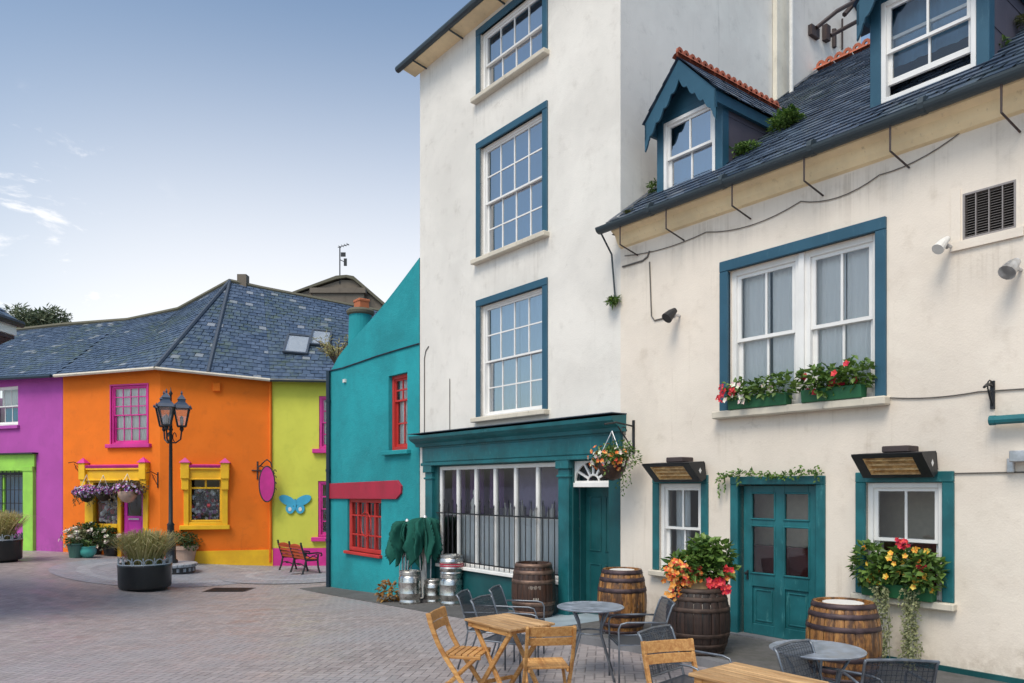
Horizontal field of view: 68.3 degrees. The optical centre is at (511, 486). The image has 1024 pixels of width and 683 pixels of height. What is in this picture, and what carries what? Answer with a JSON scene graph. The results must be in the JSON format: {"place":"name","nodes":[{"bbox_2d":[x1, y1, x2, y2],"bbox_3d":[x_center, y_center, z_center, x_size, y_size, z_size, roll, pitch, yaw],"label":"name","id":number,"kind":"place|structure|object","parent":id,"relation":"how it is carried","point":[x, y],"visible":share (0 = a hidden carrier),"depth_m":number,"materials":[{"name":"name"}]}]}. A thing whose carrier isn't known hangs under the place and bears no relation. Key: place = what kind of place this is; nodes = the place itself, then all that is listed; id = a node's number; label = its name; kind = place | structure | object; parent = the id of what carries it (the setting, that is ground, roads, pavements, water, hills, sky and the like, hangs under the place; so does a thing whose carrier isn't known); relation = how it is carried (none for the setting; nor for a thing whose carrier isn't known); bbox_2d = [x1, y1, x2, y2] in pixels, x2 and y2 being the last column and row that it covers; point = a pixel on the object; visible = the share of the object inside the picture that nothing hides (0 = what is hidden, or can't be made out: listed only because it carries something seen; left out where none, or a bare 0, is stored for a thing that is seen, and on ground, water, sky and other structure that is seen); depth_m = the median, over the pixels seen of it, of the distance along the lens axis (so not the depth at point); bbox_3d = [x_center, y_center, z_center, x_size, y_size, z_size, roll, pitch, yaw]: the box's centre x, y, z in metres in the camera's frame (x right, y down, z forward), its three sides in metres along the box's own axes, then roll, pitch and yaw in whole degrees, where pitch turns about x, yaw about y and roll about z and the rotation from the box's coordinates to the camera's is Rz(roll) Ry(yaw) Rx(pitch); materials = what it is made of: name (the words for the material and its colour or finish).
{"place":"outdoors","nodes":[
{"label":"outdoors","id":0,"kind":"place"},
{"bbox_2d":[0,550,706,682],"bbox_3d":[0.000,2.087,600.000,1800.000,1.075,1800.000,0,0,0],"label":"ground","id":1,"kind":"structure","parent":0,"point":[55,628],"depth_m":11.20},
{"bbox_2d":[0,308,25,344],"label":"building","id":2,"kind":"structure","parent":1,"relation":"on","point":[9,324],"depth_m":14.70,"materials":[{"name":"paint"}]},
{"bbox_2d":[0,508,44,562],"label":"round planter","id":3,"kind":"object","parent":1,"relation":"on","point":[11,545],"visible":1,"depth_m":21.87,"materials":[{"name":"plant"}]},
{"bbox_2d":[0,302,72,327],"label":"tree","id":4,"kind":"object","parent":1,"relation":"on","point":[31,317],"visible":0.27,"depth_m":45.28,"materials":[{"name":"green plant"}]},
{"bbox_2d":[0,318,126,551],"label":"purple house","id":5,"kind":"structure","parent":1,"relation":"on","point":[33,359],"depth_m":26.06,"materials":[{"name":"paint"}]},
{"bbox_2d":[0,386,19,428],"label":"window","id":6,"kind":"structure","parent":5,"relation":"in","point":[9,395],"depth_m":26.69,"materials":[{"name":"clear glass"}]},
{"bbox_2d":[64,537,86,557],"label":"potted shrub","id":7,"kind":"object","parent":1,"relation":"on","point":[74,548],"visible":0.99,"depth_m":23.54,"materials":[{"name":"ceramic"}]},
{"bbox_2d":[58,525,93,547],"bbox_3d":[-14.149,1.677,24.548,0.937,1.027,0.955,0,0,0],"label":"potted shrub","id":8,"kind":"object","parent":1,"relation":"on","point":[77,532],"visible":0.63,"depth_m":24.38,"materials":[{"name":"white plant"}]},
{"bbox_2d":[77,538,96,557],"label":"potted shrub","id":9,"kind":"object","parent":1,"relation":"on","point":[88,550],"visible":0.95,"depth_m":23.71,"materials":[{"name":"ceramic"}]},
{"bbox_2d":[73,521,109,553],"bbox_3d":[-13.703,1.650,25.031,1.363,1.121,1.264,0,0,23],"label":"potted shrub","id":10,"kind":"object","parent":1,"relation":"on","point":[92,529],"visible":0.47,"depth_m":24.72,"materials":[{"name":"green plant"}]},
{"bbox_2d":[92,525,123,555],"bbox_3d":[-13.155,1.731,24.695,1.165,1.028,1.072,0,0,0],"label":"potted shrub","id":11,"kind":"object","parent":1,"relation":"on","point":[109,551],"visible":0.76,"depth_m":24.49,"materials":[{"name":"green plant"}]},
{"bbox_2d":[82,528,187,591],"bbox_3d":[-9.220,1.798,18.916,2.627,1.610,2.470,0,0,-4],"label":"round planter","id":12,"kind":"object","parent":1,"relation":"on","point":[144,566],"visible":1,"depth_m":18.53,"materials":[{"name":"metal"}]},
{"bbox_2d":[53,274,272,565],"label":"orange house","id":13,"kind":"structure","parent":1,"relation":"on","point":[206,353],"depth_m":24.87,"materials":[{"name":"paint"}]},
{"bbox_2d":[71,477,99,505],"bbox_3d":[-13.808,0.133,24.510,1.074,1.074,0.687,0,0,16],"label":"hanging basket","id":14,"kind":"object","parent":13,"relation":"hanging from","point":[83,493],"visible":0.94,"depth_m":24.32,"materials":[{"name":"plant"}]},
{"bbox_2d":[90,475,115,500],"bbox_3d":[-13.203,0.054,24.374,0.938,0.885,0.683,0,0,16],"label":"hanging basket","id":15,"kind":"object","parent":13,"relation":"hanging from","point":[100,493],"visible":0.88,"depth_m":24.19,"materials":[{"name":"plant"}]},
{"bbox_2d":[107,474,148,508],"bbox_3d":[-12.233,0.155,24.050,1.370,1.157,0.968,0,0,16],"label":"hanging basket","id":16,"kind":"object","parent":13,"relation":"hanging from","point":[129,491],"visible":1,"depth_m":23.88,"materials":[{"name":"ceramic"}]},
{"bbox_2d":[105,383,151,447],"bbox_3d":[-12.443,-2.316,24.610,1.739,2.073,0.319,0,0,16],"label":"window","id":17,"kind":"structure","parent":13,"relation":"in","point":[130,426],"depth_m":24.70,"materials":[{"name":"pink paint"}]},
{"bbox_2d":[124,483,142,556],"bbox_3d":[-12.299,1.419,24.601,0.804,3.163,0.080,0,0,16],"label":"door","id":18,"kind":"structure","parent":13,"relation":"in","point":[130,522],"depth_m":24.61,"materials":[{"name":"paint"}]},
{"bbox_2d":[179,480,229,529],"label":"shop window","id":19,"kind":"structure","parent":13,"relation":"in","point":[209,507],"depth_m":24.69,"materials":[{"name":"yellow paint"}]},
{"bbox_2d":[252,459,276,501],"bbox_3d":[-8.201,-0.207,24.810,0.881,1.425,0.360,0,0,22],"label":"hanging sign","id":20,"kind":"object","parent":13,"relation":"attached to","point":[266,483],"visible":1,"depth_m":24.71,"materials":[{"name":"pink paint"}]},
{"bbox_2d":[76,561,252,583],"bbox_3d":[-10.000,2.446,22.300,5.000,0.333,5.000,0,0,0],"label":"pale paving ring","id":21,"kind":"object","parent":1,"relation":"on","point":[84,570],"visible":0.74,"depth_m":20.97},
{"bbox_2d":[48,558,281,586],"bbox_3d":[-10.000,2.424,22.300,6.300,0.381,6.300,0,0,0],"label":"paving ring","id":22,"kind":"object","parent":1,"relation":"on","point":[66,570],"visible":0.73,"depth_m":20.44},
{"bbox_2d":[90,563,242,581],"bbox_3d":[-10.000,2.461,22.300,4.300,0.301,4.300,0,0,0],"label":"paved circle","id":23,"kind":"object","parent":1,"relation":"on","point":[204,572],"visible":0.45,"depth_m":21.81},
{"bbox_2d":[172,561,197,573],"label":"round plinth","id":24,"kind":"structure","parent":23,"relation":"on","point":[184,567],"depth_m":21.98,"materials":[{"name":"stone"}]},
{"bbox_2d":[153,388,191,562],"bbox_3d":[-10.025,-0.358,22.287,1.044,5.200,1.051,0,0,-20],"label":"street lamp","id":25,"kind":"object","parent":24,"relation":"on","point":[165,403],"visible":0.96,"depth_m":22.25,"materials":[{"name":"black metal"}]},
{"bbox_2d":[174,530,202,560],"bbox_3d":[-10.532,1.919,24.296,1.152,1.096,1.004,0,0,0],"label":"potted shrub","id":26,"kind":"object","parent":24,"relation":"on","point":[185,552],"visible":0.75,"depth_m":24.07,"materials":[{"name":"ceramic"}]},
{"bbox_2d":[202,588,253,591],"bbox_3d":[-7.195,2.634,19.195,1.100,0.058,0.800,0,0,0],"label":"drain cover","id":27,"kind":"object","parent":1,"relation":"on","point":[228,589],"visible":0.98,"depth_m":19.06,"materials":[{"name":"metal"}]},
{"bbox_2d":[216,566,325,583],"bbox_3d":[-6.400,2.591,22.600,4.600,0.031,4.600,0,0,0],"label":"paving ring","id":28,"kind":"object","parent":1,"relation":"on","point":[237,576],"visible":0.66,"depth_m":21.50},
{"bbox_2d":[245,569,325,579],"bbox_3d":[-6.400,2.603,22.600,3.000,0.004,3.000,0,0,0],"label":"pale paving ring","id":29,"kind":"object","parent":1,"relation":"on","point":[250,575],"visible":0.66,"depth_m":21.73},
{"bbox_2d":[254,570,325,578],"bbox_3d":[-6.400,2.606,22.600,2.500,0.002,2.500,0,0,0],"label":"paved circle","id":30,"kind":"object","parent":1,"relation":"on","point":[284,574],"visible":0.88,"depth_m":22.48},
{"bbox_2d":[277,540,321,574],"bbox_3d":[-6.556,2.140,23.277,0.737,0.990,1.695,0,0,-41],"label":"park bench","id":31,"kind":"object","parent":1,"relation":"on","point":[296,554],"visible":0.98,"depth_m":23.00,"materials":[{"name":"wood"}]},
{"bbox_2d":[263,286,379,565],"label":"lime house","id":32,"kind":"structure","parent":1,"relation":"on","point":[300,364],"depth_m":25.21,"materials":[{"name":"paint"}]},
{"bbox_2d":[279,495,310,513],"bbox_3d":[-7.219,0.574,25.132,1.057,0.622,0.045,0,0,-3],"label":"butterfly plaque","id":33,"kind":"object","parent":32,"relation":"attached to","point":[292,503],"visible":1,"depth_m":25.12,"materials":[{"name":"blue paint"}]},
{"bbox_2d":[311,481,325,541],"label":"window","id":34,"kind":"structure","parent":32,"relation":"in","point":[321,521],"depth_m":25.25,"materials":[{"name":"pink paint"}]},
{"bbox_2d":[312,396,325,452],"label":"window","id":35,"kind":"structure","parent":32,"relation":"in","point":[322,404],"depth_m":25.25,"materials":[{"name":"pink paint"}]},
{"bbox_2d":[293,275,383,308],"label":"brown house","id":36,"kind":"structure","parent":1,"relation":"on","point":[349,289],"depth_m":36.85,"materials":[{"name":"paint"}]},
{"bbox_2d":[338,243,348,283],"bbox_3d":[-8.261,-10.940,37.000,0.560,1.994,0.503,0,0,0],"label":"tv aerial","id":37,"kind":"object","parent":36,"relation":"attached to","point":[343,254],"visible":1,"depth_m":36.98,"materials":[{"name":"black metal"}]},
{"bbox_2d":[325,258,419,595],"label":"teal house","id":38,"kind":"structure","parent":1,"relation":"on","point":[372,469],"depth_m":17.84,"materials":[{"name":"paint"}]},
{"bbox_2d":[313,330,347,363],"bbox_3d":[-4.835,-3.812,20.955,1.517,1.084,1.419,0,0,0],"label":"roof shrub","id":39,"kind":"object","parent":38,"relation":"on","point":[332,353],"visible":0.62,"depth_m":20.77,"materials":[{"name":"green plant"}]},
{"bbox_2d":[343,499,381,558],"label":"window","id":40,"kind":"structure","parent":38,"relation":"in","point":[368,533],"depth_m":18.26,"materials":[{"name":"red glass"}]},
{"bbox_2d":[381,373,410,455],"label":"window","id":41,"kind":"structure","parent":38,"relation":"in","point":[397,449],"depth_m":17.17,"materials":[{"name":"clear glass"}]},
{"bbox_2d":[300,586,512,618],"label":"footway","id":42,"kind":"structure","parent":1,"relation":"on","point":[454,611],"depth_m":16.08,"materials":[{"name":"concrete"}]},
{"bbox_2d":[373,579,399,602],"bbox_3d":[-2.560,2.197,15.753,0.643,0.576,0.572,0,0,0],"label":"dry plant","id":43,"kind":"object","parent":42,"relation":"on","point":[390,589],"visible":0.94,"depth_m":15.68,"materials":[{"name":"orange plant"}]},
{"bbox_2d":[385,519,422,600],"bbox_3d":[-2.258,1.523,15.951,0.895,1.720,0.861,2,-1,-21],"label":"folded parasol","id":44,"kind":"object","parent":42,"relation":"on","point":[394,550],"visible":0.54,"depth_m":15.71,"materials":[{"name":"green fabric"}]},
{"bbox_2d":[398,570,421,604],"bbox_3d":[-2.061,2.022,15.258,0.464,0.660,0.464,0,0,0],"label":"beer keg","id":45,"kind":"object","parent":42,"relation":"on","point":[409,581],"visible":0.99,"depth_m":15.07,"materials":[{"name":"metal"}]},
{"bbox_2d":[402,515,442,602],"bbox_3d":[-1.757,1.464,15.536,0.831,1.786,0.870,0,0,15],"label":"folded parasol","id":46,"kind":"object","parent":42,"relation":"on","point":[423,532],"visible":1,"depth_m":15.31,"materials":[{"name":"green fabric"}]},
{"bbox_2d":[424,578,440,602],"bbox_3d":[-1.612,2.114,15.403,0.381,0.460,0.381,0,0,0],"label":"beer keg","id":47,"kind":"object","parent":42,"relation":"on","point":[431,590],"visible":0.79,"depth_m":15.24,"materials":[{"name":"metal"}]},
{"bbox_2d":[439,574,461,605],"bbox_3d":[-1.200,2.010,14.858,0.453,0.600,0.453,0,0,0],"label":"beer keg","id":48,"kind":"object","parent":42,"relation":"on","point":[450,587],"visible":0.84,"depth_m":14.67,"materials":[{"name":"metal"}]},
{"bbox_2d":[439,554,462,574],"bbox_3d":[-1.190,1.520,14.858,0.478,0.380,0.478,0,0,-17],"label":"beer keg","id":49,"kind":"object","parent":48,"relation":"on","point":[451,564],"visible":1,"depth_m":14.67,"materials":[{"name":"metal"}]},
{"bbox_2d":[511,561,555,618],"bbox_3d":[0.352,1.681,12.351,0.722,0.965,0.729,0,0,-9],"label":"oak barrel","id":50,"kind":"object","parent":42,"relation":"on","point":[533,580],"visible":0.84,"depth_m":12.06,"materials":[{"name":"brown wood"}]},
{"bbox_2d":[426,606,490,682],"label":"wooden chair","id":51,"kind":"object","parent":1,"relation":"on","point":[466,654],"visible":0.98,"depth_m":7.02,"materials":[{"name":"brown wood"}]},
{"bbox_2d":[456,589,514,669],"bbox_3d":[-0.302,1.625,8.674,0.601,0.853,0.510,0,0,12],"label":"chair","id":52,"kind":"object","parent":1,"relation":"on","point":[464,597],"visible":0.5,"depth_m":8.65,"materials":[{"name":"grey"}]},
{"bbox_2d":[470,594,538,682],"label":"chair","id":53,"kind":"object","parent":1,"relation":"on","point":[484,605],"visible":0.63,"depth_m":7.99,"materials":[{"name":"grey"}]},
{"bbox_2d":[464,613,554,682],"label":"wooden table","id":54,"kind":"object","parent":1,"relation":"on","point":[508,625],"visible":0.89,"depth_m":7.10,"materials":[{"name":"brown wood"}]},
{"bbox_2d":[488,584,544,657],"bbox_3d":[0.058,1.632,9.136,0.601,0.853,0.510,0,0,14],"label":"chair","id":55,"kind":"object","parent":1,"relation":"on","point":[497,594],"visible":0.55,"depth_m":9.22,"materials":[{"name":"grey"}]},
{"bbox_2d":[522,625,576,682],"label":"wooden chair","id":56,"kind":"object","parent":1,"relation":"on","point":[529,664],"visible":1,"depth_m":6.36,"materials":[{"name":"brown wood"}]},
{"bbox_2d":[539,613,598,626],"bbox_3d":[0.913,2.329,11.852,1.950,0.558,1.150,0,0,-38],"label":"door step","id":57,"kind":"object","parent":1,"relation":"on","point":[559,620],"depth_m":11.87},
{"bbox_2d":[557,601,623,682],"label":"round table","id":58,"kind":"object","parent":1,"relation":"on","point":[576,607],"visible":0.97,"depth_m":7.87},
{"bbox_2d":[395,0,869,614],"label":"tall pub house","id":59,"kind":"structure","parent":1,"relation":"on","point":[537,164],"depth_m":13.54,"materials":[{"name":"paint"}]},
{"bbox_2d":[470,277,549,422],"bbox_3d":[0.010,-2.400,13.699,0.368,2.340,2.170,0,0,-38],"label":"window","id":60,"kind":"structure","parent":59,"relation":"in","point":[503,369],"depth_m":13.83,"materials":[{"name":"clear glass"}]},
{"bbox_2d":[470,100,549,265],"bbox_3d":[0.035,-5.415,13.718,0.432,2.330,2.170,0,0,-38],"label":"window","id":61,"kind":"structure","parent":59,"relation":"in","point":[519,203],"depth_m":13.88,"materials":[{"name":"clear glass"}]},
{"bbox_2d":[470,0,549,104],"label":"window","id":62,"kind":"structure","parent":59,"relation":"in","point":[519,47],"depth_m":13.87,"materials":[{"name":"clear glass"}]},
{"bbox_2d":[435,462,591,584],"bbox_3d":[-0.130,0.565,14.276,0.700,2.130,3.990,0,0,-38],"label":"shop window","id":63,"kind":"structure","parent":59,"relation":"in","point":[489,541],"depth_m":14.17,"materials":[{"name":"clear glass"}]},
{"bbox_2d":[573,482,608,614],"bbox_3d":[1.391,1.045,12.150,0.330,2.230,0.827,0,0,-38],"label":"door","id":64,"kind":"structure","parent":59,"relation":"in","point":[597,494],"depth_m":12.35,"materials":[{"name":"teal wood"}]},
{"bbox_2d":[808,0,856,49],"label":"gable bracket","id":65,"kind":"object","parent":59,"relation":"attached to","point":[814,32],"visible":0.71,"depth_m":15.01,"materials":[{"name":"metal"}]},
{"bbox_2d":[608,596,675,682],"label":"chair","id":66,"kind":"object","parent":1,"relation":"on","point":[663,611],"visible":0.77,"depth_m":7.78,"materials":[{"name":"grey"}]},
{"bbox_2d":[641,638,697,682],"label":"wooden chair","id":67,"kind":"object","parent":1,"relation":"on","point":[658,646],"visible":0.98,"depth_m":5.75,"materials":[{"name":"brown wood"}]},
{"bbox_2d":[637,624,731,682],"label":"chair","id":68,"kind":"object","parent":1,"relation":"on","point":[661,632],"visible":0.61,"depth_m":6.14,"materials":[{"name":"grey"}]},
{"bbox_2d":[545,633,830,682],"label":"kerb","id":69,"kind":"structure","parent":1,"relation":"on","point":[707,661],"depth_m":9.24,"materials":[{"name":"grey stone"}]},
{"bbox_2d":[688,662,828,682],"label":"wooden table","id":70,"kind":"object","parent":1,"relation":"on","point":[735,672],"visible":1,"depth_m":5.07,"materials":[{"name":"brown wood"}]},
{"bbox_2d":[561,621,1006,682],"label":"raised footway","id":71,"kind":"structure","parent":1,"relation":"on","point":[751,651],"depth_m":8.63,"materials":[{"name":"concrete"}]},
{"bbox_2d":[597,567,646,634],"bbox_3d":[1.501,1.544,10.296,0.671,0.860,0.670,0,0,-23],"label":"oak barrel","id":72,"kind":"object","parent":71,"relation":"on","point":[625,587],"visible":0.85,"depth_m":10.03,"materials":[{"name":"orange wood"}]},
{"bbox_2d":[668,585,730,656],"bbox_3d":[2.163,1.535,8.779,0.730,0.760,0.731,0,0,38],"label":"oak barrel","id":73,"kind":"object","parent":71,"relation":"on","point":[711,632],"visible":0.68,"depth_m":8.48,"materials":[{"name":"brown wood"}]},
{"bbox_2d":[660,532,740,621],"bbox_3d":[2.181,1.097,8.780,0.995,1.142,0.626,0,0,0],"label":"flower pot","id":74,"kind":"object","parent":73,"relation":"on","point":[691,572],"visible":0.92,"depth_m":8.62,"materials":[{"name":"plant"}]},
{"bbox_2d":[805,597,882,682],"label":"oak barrel","id":75,"kind":"object","parent":71,"relation":"on","point":[852,621],"visible":0.72,"depth_m":7.32,"materials":[{"name":"orange wood"}]},
{"bbox_2d":[595,0,1023,682],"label":"pub house","id":76,"kind":"structure","parent":1,"relation":"on","point":[863,272],"depth_m":8.83,"materials":[{"name":"paint"}]},
{"bbox_2d":[604,294,621,309],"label":"roof weed","id":77,"kind":"object","parent":76,"relation":"on","point":[612,300],"visible":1,"depth_m":11.49,"materials":[{"name":"green plant"}]},
{"bbox_2d":[604,420,634,453],"bbox_3d":[1.581,-0.748,11.104,0.622,0.500,0.040,0,0,-38],"label":"wall bracket","id":78,"kind":"object","parent":76,"relation":"attached to","point":[633,432],"depth_m":11.25,"materials":[{"name":"black metal"}]},
{"bbox_2d":[587,431,642,496],"bbox_3d":[1.505,-0.338,11.005,0.717,0.964,0.794,0,0,-38],"label":"hanging basket","id":79,"kind":"object","parent":78,"relation":"hanging from","point":[609,468],"visible":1,"depth_m":10.87,"materials":[{"name":"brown wood"}]},
{"bbox_2d":[649,262,662,320],"bbox_3d":[2.155,-2.852,10.854,0.019,0.882,0.492,0,0,-38],"label":"cable","id":80,"kind":"object","parent":76,"relation":"attached to","point":[650,295],"visible":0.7,"depth_m":11.02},
{"bbox_2d":[662,308,680,322],"bbox_3d":[2.220,-2.394,10.552,0.298,0.216,0.156,0,0,-38],"label":"flood light","id":81,"kind":"object","parent":76,"relation":"attached to","point":[668,316],"visible":1,"depth_m":10.48,"materials":[{"name":"grey metal"}]},
{"bbox_2d":[642,457,705,481],"bbox_3d":[2.243,-0.241,10.423,0.420,0.340,0.827,0,0,-38],"label":"patio heater","id":82,"kind":"object","parent":76,"relation":"attached to","point":[679,469],"visible":1,"depth_m":10.35,"materials":[{"name":"black metal"}]},
{"bbox_2d":[648,475,708,576],"bbox_3d":[2.435,0.557,10.670,0.387,1.445,1.030,0,0,-38],"label":"window","id":83,"kind":"structure","parent":76,"relation":"in","point":[683,527],"depth_m":10.88,"materials":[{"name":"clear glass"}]},
{"bbox_2d":[729,139,762,157],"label":"roof weed","id":84,"kind":"object","parent":76,"relation":"on","point":[742,147],"visible":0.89,"depth_m":10.43,"materials":[{"name":"green plant"}]},
{"bbox_2d":[715,369,801,409],"bbox_3d":[3.106,-1.226,9.491,0.460,0.452,1.156,0,0,-38],"label":"flower box","id":85,"kind":"object","parent":76,"relation":"on","point":[745,399],"visible":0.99,"depth_m":9.43,"materials":[{"name":"green plant"}]},
{"bbox_2d":[732,255,797,403],"bbox_3d":[3.284,-1.925,9.670,0.169,1.850,0.990,0,0,-38],"label":"window","id":86,"kind":"structure","parent":76,"relation":"in","point":[751,335],"depth_m":9.73,"materials":[{"name":"clear glass"}]},
{"bbox_2d":[715,465,823,497],"bbox_3d":[3.156,-0.056,9.423,0.119,0.421,1.544,0,0,-38],"label":"climbing vine","id":87,"kind":"object","parent":76,"relation":"attached to","point":[769,475],"visible":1,"depth_m":9.41,"materials":[{"name":"green plant"}]},
{"bbox_2d":[730,476,825,641],"bbox_3d":[3.499,1.033,9.592,0.730,2.335,1.400,0,0,-38],"label":"door","id":88,"kind":"structure","parent":76,"relation":"in","point":[780,583],"depth_m":9.62,"materials":[{"name":"teal wood"}]},
{"bbox_2d":[766,103,805,133],"bbox_3d":[3.868,-5.199,10.657,0.590,0.394,0.706,0,0,17],"label":"roof weed","id":89,"kind":"object","parent":76,"relation":"on","point":[784,118],"visible":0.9,"depth_m":10.54,"materials":[{"name":"green plant"}]},
{"bbox_2d":[625,133,959,255],"bbox_3d":[3.204,-3.540,9.518,0.011,0.371,4.854,0,0,-38],"label":"cable","id":90,"kind":"object","parent":76,"relation":"attached to","point":[810,201],"visible":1,"depth_m":8.99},
{"bbox_2d":[791,355,877,402],"bbox_3d":[3.730,-1.247,8.717,0.468,0.502,0.998,0,0,-44],"label":"flower box","id":91,"kind":"object","parent":76,"relation":"on","point":[841,388],"visible":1,"depth_m":8.63,"materials":[{"name":"green plant"}]},
{"bbox_2d":[805,234,874,396],"bbox_3d":[3.905,-1.925,8.881,0.173,1.850,0.900,0,0,-38],"label":"window","id":92,"kind":"structure","parent":76,"relation":"in","point":[826,322],"depth_m":8.94,"materials":[{"name":"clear glass"}]},
{"bbox_2d":[851,445,937,477],"bbox_3d":[4.089,-0.270,8.069,0.420,0.340,0.745,0,0,-38],"label":"patio heater","id":93,"kind":"object","parent":76,"relation":"attached to","point":[905,461],"visible":1,"depth_m":8.01,"materials":[{"name":"black metal"}]},
{"bbox_2d":[846,537,949,658],"bbox_3d":[4.161,1.281,8.142,0.554,1.498,1.087,0,0,-38],"label":"flower box","id":94,"kind":"object","parent":76,"relation":"on","point":[890,582],"visible":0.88,"depth_m":8.03,"materials":[{"name":"green plant"}]},
{"bbox_2d":[850,471,956,611],"bbox_3d":[4.517,0.550,8.413,0.880,1.500,1.410,0,0,-38],"label":"window","id":95,"kind":"structure","parent":76,"relation":"in","point":[919,510],"depth_m":8.50,"materials":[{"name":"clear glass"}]},
{"bbox_2d":[932,236,951,253],"bbox_3d":[4.421,-2.476,7.757,0.283,0.195,0.124,0,0,-38],"label":"flood light","id":96,"kind":"object","parent":76,"relation":"attached to","point":[940,246],"visible":1,"depth_m":7.70,"materials":[{"name":"grey metal"}]},
{"bbox_2d":[890,388,1023,398],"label":"cable","id":97,"kind":"object","parent":76,"relation":"attached to","point":[957,394],"visible":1,"depth_m":7.78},
{"bbox_2d":[983,380,994,408],"bbox_3d":[4.700,-0.919,7.447,0.225,0.286,0.040,0,0,-38],"label":"wall bracket","id":98,"kind":"object","parent":76,"relation":"attached to","point":[991,391],"depth_m":7.49,"materials":[{"name":"black metal"}]},
{"bbox_2d":[988,414,1023,424],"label":"awning tube","id":99,"kind":"object","parent":76,"relation":"attached to","point":[1005,419],"visible":1,"depth_m":7.31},
{"bbox_2d":[998,258,1022,279],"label":"flood light","id":100,"kind":"object","parent":76,"relation":"attached to","point":[1009,269],"visible":1,"depth_m":7.20,"materials":[{"name":"grey metal"}]},
{"bbox_2d":[1007,450,1023,472],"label":"pipe","id":101,"kind":"object","parent":76,"relation":"attached to","point":[1015,456],"visible":1,"depth_m":7.26,"materials":[{"name":"grey metal"}]},
{"bbox_2d":[1013,13,1023,28],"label":"roof weed","id":102,"kind":"object","parent":76,"relation":"on","point":[1020,20],"visible":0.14,"depth_m":8.27,"materials":[{"name":"green plant"}]},
{"bbox_2d":[773,639,861,680],"bbox_3d":[2.261,1.576,5.411,0.510,0.853,0.601,0,0,-38],"label":"chair","id":103,"kind":"object","parent":1,"relation":"on","point":[789,658],"visible":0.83,"depth_m":5.60,"materials":[{"name":"grey"}]},
{"bbox_2d":[769,639,866,682],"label":"round table","id":104,"kind":"object","parent":1,"relation":"on","point":[831,651],"visible":0.68,"depth_m":5.82,"materials":[{"name":"metal"}]},
{"bbox_2d":[835,658,939,682],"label":"chair","id":105,"kind":"object","parent":1,"relation":"on","point":[897,670],"visible":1,"depth_m":5.12,"materials":[{"name":"grey"}]},
{"bbox_2d":[0,0,869,397],"label":"sky","id":106,"kind":"structure","parent":0,"point":[155,154],"materials":[{"name":"blue"}]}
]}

